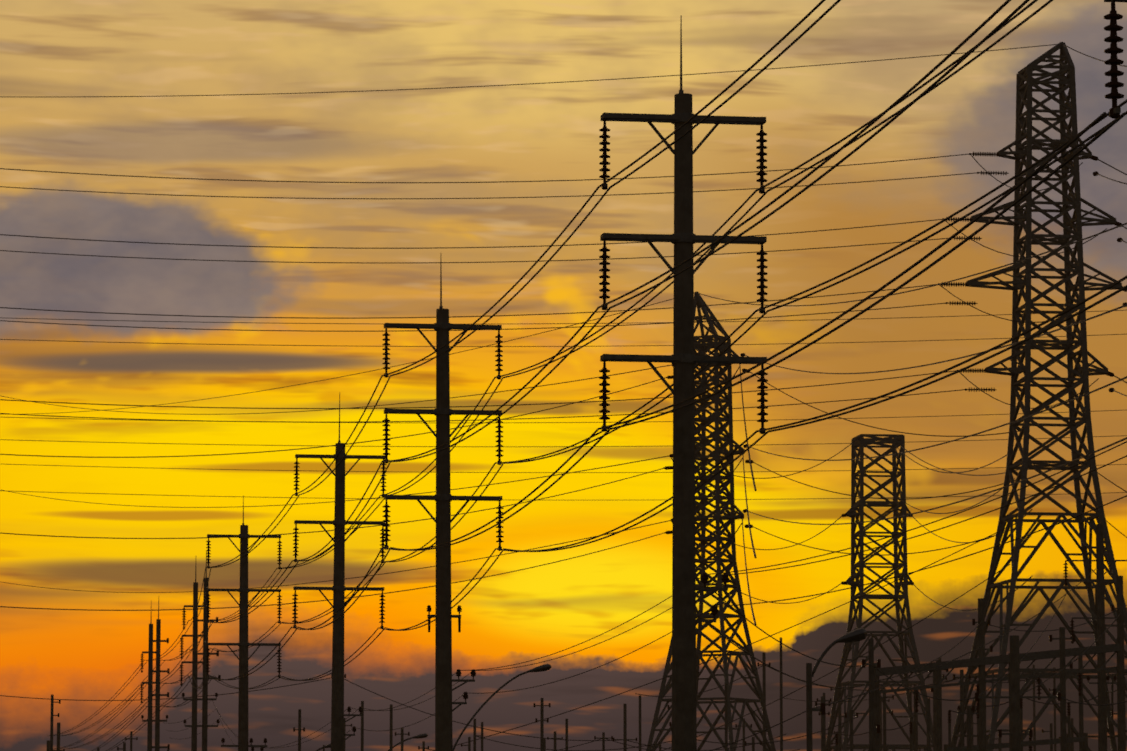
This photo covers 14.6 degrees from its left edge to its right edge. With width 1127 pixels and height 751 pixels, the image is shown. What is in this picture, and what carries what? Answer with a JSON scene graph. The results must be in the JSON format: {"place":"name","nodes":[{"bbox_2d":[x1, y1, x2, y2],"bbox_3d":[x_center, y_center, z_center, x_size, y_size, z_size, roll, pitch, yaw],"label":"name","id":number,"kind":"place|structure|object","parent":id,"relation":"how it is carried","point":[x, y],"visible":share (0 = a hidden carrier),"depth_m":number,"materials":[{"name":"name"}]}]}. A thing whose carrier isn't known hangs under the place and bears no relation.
{"place":"outdoors","nodes":[
{"label":"outdoors","id":0,"kind":"place"},
{"bbox_2d":[0,0,1126,750],"label":"sky","id":1,"kind":"structure","parent":0,"point":[54,53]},
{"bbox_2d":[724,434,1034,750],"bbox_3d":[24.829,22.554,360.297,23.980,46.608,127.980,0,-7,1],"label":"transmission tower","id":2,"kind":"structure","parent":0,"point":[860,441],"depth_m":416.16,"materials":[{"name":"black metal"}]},
{"bbox_2d":[1104,0,1126,118],"bbox_3d":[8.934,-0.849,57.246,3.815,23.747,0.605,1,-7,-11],"label":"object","id":3,"kind":"object","parent":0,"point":[1113,50],"visible":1,"depth_m":57.29,"materials":[{"name":"ceramic"}]},
{"label":"ground","id":4,"kind":"structure","parent":0,"visible":0},
{"bbox_2d":[47,722,64,750],"bbox_3d":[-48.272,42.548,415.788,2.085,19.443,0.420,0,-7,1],"label":"twin pole","id":5,"kind":"object","parent":4,"relation":"on","point":[58,738],"visible":0.88,"depth_m":416.56,"materials":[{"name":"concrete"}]},
{"bbox_2d":[140,600,169,750],"bbox_3d":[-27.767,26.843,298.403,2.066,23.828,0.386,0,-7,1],"label":"twin pole","id":6,"kind":"object","parent":4,"relation":"on","point":[157,694],"visible":1,"depth_m":298.96,"materials":[{"name":"metal"}]},
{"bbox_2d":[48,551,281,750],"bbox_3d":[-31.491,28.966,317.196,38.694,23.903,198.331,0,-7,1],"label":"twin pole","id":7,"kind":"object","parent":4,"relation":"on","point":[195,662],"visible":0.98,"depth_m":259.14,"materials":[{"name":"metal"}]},
{"bbox_2d":[205,495,281,750],"bbox_3d":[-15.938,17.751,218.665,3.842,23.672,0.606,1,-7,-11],"label":"transmission pole","id":8,"kind":"object","parent":4,"relation":"on","point":[243,643],"visible":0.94,"depth_m":219.12,"materials":[{"name":"metal"}]},
{"bbox_2d":[292,394,386,750],"bbox_3d":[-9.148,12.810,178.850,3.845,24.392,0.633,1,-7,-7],"label":"transmission pole","id":9,"kind":"object","parent":4,"relation":"on","point":[338,588],"visible":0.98,"depth_m":179.19,"materials":[{"name":"metal"}]},
{"bbox_2d":[316,733,427,750],"bbox_3d":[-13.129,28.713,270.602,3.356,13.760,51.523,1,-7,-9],"label":"street lights","id":10,"kind":"object","parent":4,"relation":"on","point":[424,735],"visible":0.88,"depth_m":246.37,"materials":[{"name":"metal"}]},
{"bbox_2d":[382,261,550,750],"bbox_3d":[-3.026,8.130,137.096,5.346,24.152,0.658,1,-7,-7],"label":"transmission pole","id":11,"kind":"object","parent":4,"relation":"on","point":[443,412],"visible":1,"depth_m":137.37,"materials":[{"name":"metal"}]},
{"bbox_2d":[50,637,1073,750],"bbox_3d":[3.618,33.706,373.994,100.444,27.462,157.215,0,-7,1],"label":"utility poles","id":12,"kind":"object","parent":4,"relation":"on","point":[543,740],"visible":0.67,"depth_m":326.22,"materials":[{"name":"concrete"}]},
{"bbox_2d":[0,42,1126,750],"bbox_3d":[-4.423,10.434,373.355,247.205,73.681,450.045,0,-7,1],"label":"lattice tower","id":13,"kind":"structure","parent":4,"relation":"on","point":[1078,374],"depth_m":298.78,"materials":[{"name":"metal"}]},
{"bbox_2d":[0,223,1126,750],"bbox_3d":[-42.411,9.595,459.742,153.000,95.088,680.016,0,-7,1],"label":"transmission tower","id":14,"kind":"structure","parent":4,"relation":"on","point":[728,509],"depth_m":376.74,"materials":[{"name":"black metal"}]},
{"bbox_2d":[0,449,1126,750],"bbox_3d":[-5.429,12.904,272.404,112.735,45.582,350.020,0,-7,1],"label":"substation yard","id":15,"kind":"structure","parent":4,"relation":"on","point":[1014,657],"depth_m":196.51,"materials":[{"name":"metal"}]},
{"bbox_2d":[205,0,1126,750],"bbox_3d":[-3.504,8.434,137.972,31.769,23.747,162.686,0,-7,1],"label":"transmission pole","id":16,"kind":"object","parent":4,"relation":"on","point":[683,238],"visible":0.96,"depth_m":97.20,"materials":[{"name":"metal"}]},
{"bbox_2d":[806,628,880,750],"bbox_3d":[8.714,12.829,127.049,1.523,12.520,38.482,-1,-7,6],"label":"street light","id":17,"kind":"object","parent":4,"relation":"on","point":[858,634],"visible":1,"depth_m":108.69,"materials":[{"name":"metal"}]}
]}

